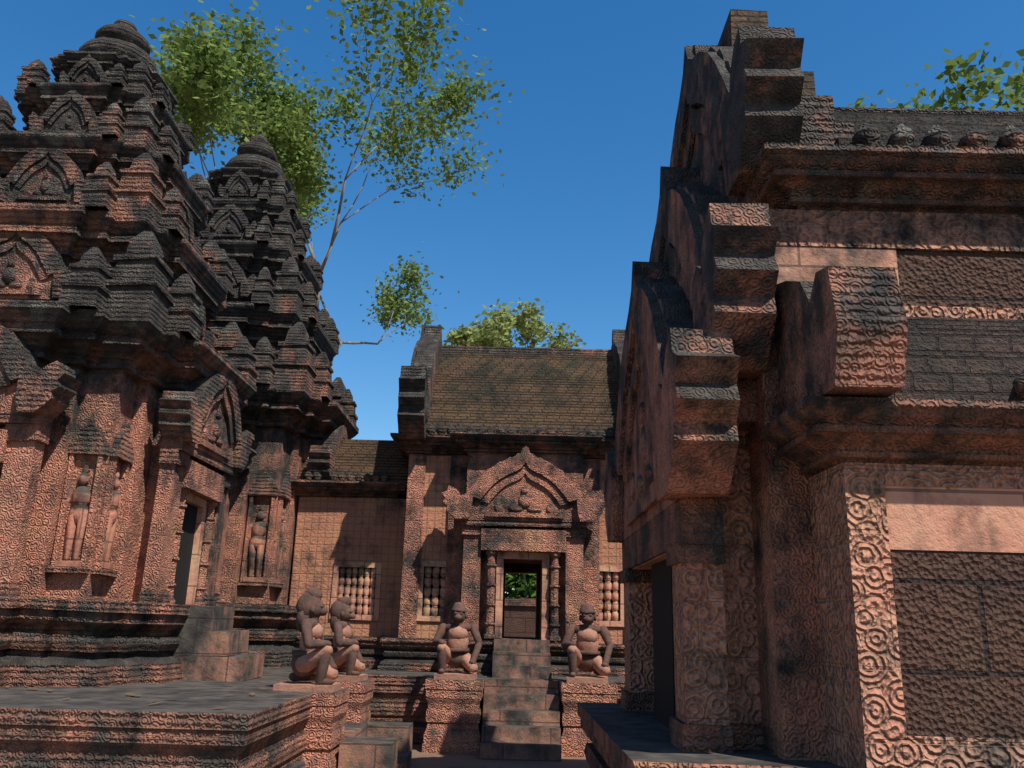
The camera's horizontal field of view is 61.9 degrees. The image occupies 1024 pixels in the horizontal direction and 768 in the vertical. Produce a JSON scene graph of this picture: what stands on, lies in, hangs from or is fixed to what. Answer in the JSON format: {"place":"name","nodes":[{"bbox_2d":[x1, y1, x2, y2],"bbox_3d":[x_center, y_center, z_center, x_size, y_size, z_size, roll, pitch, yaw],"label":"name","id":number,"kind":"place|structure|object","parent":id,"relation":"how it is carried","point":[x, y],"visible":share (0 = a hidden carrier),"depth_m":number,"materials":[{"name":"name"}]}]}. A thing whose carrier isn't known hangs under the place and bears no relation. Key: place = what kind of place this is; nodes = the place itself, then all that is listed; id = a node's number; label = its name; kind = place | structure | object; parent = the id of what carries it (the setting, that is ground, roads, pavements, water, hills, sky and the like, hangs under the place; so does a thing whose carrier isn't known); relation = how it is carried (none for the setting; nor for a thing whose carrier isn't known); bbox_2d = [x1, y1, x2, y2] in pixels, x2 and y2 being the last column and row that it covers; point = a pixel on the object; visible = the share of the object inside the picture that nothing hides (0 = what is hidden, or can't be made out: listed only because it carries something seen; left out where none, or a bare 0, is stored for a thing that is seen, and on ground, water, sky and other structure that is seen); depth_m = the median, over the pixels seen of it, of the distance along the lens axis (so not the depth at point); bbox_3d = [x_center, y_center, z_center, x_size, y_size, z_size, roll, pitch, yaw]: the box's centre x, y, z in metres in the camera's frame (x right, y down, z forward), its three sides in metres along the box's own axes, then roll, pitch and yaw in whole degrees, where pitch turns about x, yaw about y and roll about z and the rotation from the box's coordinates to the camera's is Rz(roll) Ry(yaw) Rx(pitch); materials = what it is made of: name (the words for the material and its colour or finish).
{"place":"outdoors","nodes":[
{"label":"outdoors","id":0,"kind":"place"},
{"bbox_2d":[409,744,589,767],"bbox_3d":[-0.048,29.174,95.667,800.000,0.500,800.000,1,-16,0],"label":"ground","id":1,"kind":"structure","parent":0,"point":[420,759],"depth_m":10.48,"materials":[{"name":"soil"}]},
{"bbox_2d":[5,685,500,767],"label":"leaf litter","id":2,"kind":"object","parent":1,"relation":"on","point":[133,694],"visible":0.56,"depth_m":8.03,"materials":[{"name":"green plant"}]},
{"bbox_2d":[0,666,624,767],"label":"platform","id":3,"kind":"structure","parent":1,"relation":"on","point":[377,718],"depth_m":8.60,"materials":[{"name":"stone"}]},
{"bbox_2d":[0,21,262,686],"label":"tower","id":4,"kind":"structure","parent":3,"relation":"on","point":[128,386],"depth_m":10.13,"materials":[{"name":"stone"}]},
{"bbox_2d":[195,135,358,667],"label":"tower","id":5,"kind":"structure","parent":3,"relation":"on","point":[297,409],"depth_m":15.01,"materials":[{"name":"stone"}]},
{"bbox_2d":[273,587,341,692],"bbox_3d":[-2.140,2.733,9.169,0.618,1.067,0.704,1,-16,0],"label":"statue","id":6,"kind":"object","parent":3,"relation":"on","point":[312,659],"visible":1,"depth_m":8.97,"materials":[{"name":"brown stone"}]},
{"bbox_2d":[329,596,367,681],"bbox_3d":[-2.143,3.229,10.855,0.620,1.036,0.673,1,-16,0],"label":"statue","id":7,"kind":"object","parent":3,"relation":"on","point":[349,659],"visible":0.94,"depth_m":10.70,"materials":[{"name":"brown stone"}]},
{"bbox_2d":[289,324,624,678],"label":"temple building","id":8,"kind":"structure","parent":3,"relation":"on","point":[476,475],"depth_m":14.15,"materials":[{"name":"stone"}]},
{"bbox_2d":[432,602,482,679],"bbox_3d":[-0.752,3.549,11.838,0.706,1.027,0.613,1,-16,0],"label":"statue","id":9,"kind":"object","parent":3,"relation":"on","point":[454,652],"visible":1,"depth_m":11.74,"materials":[{"name":"brown stone"}]},
{"bbox_2d":[561,603,613,683],"bbox_3d":[1.042,3.581,11.831,0.714,1.054,0.671,1,-16,0],"label":"statue","id":10,"kind":"object","parent":3,"relation":"on","point":[583,654],"visible":1,"depth_m":11.73,"materials":[{"name":"brown stone"}]},
{"bbox_2d":[130,0,524,348],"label":"tree","id":11,"kind":"object","parent":1,"relation":"on","point":[203,75],"visible":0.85,"depth_m":40.40,"materials":[{"name":"green plant"}]},
{"bbox_2d":[443,297,586,348],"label":"tree","id":12,"kind":"object","parent":1,"relation":"on","point":[497,332],"visible":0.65,"depth_m":53.01,"materials":[{"name":"green plant"}]},
{"bbox_2d":[504,563,535,598],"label":"shrubs","id":13,"kind":"object","parent":1,"relation":"on","point":[524,586],"visible":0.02,"depth_m":31.84,"materials":[{"name":"green plant"}]},
{"bbox_2d":[579,10,1023,767],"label":"library","id":14,"kind":"structure","parent":1,"relation":"on","point":[815,488],"depth_m":5.38,"materials":[{"name":"stone"}]},
{"bbox_2d":[848,42,1023,109],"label":"tree","id":15,"kind":"object","parent":1,"relation":"on","point":[1016,82],"visible":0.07,"depth_m":27.89,"materials":[{"name":"green plant"}]},
{"bbox_2d":[0,0,1023,593],"label":"sky","id":16,"kind":"structure","parent":0,"point":[587,143],"materials":[{"name":"blue"}]},
{"bbox_2d":[503,598,535,636],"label":"enclosure wall","id":17,"kind":"structure","parent":0,"point":[519,616],"depth_m":28.94,"materials":[{"name":"stone"}]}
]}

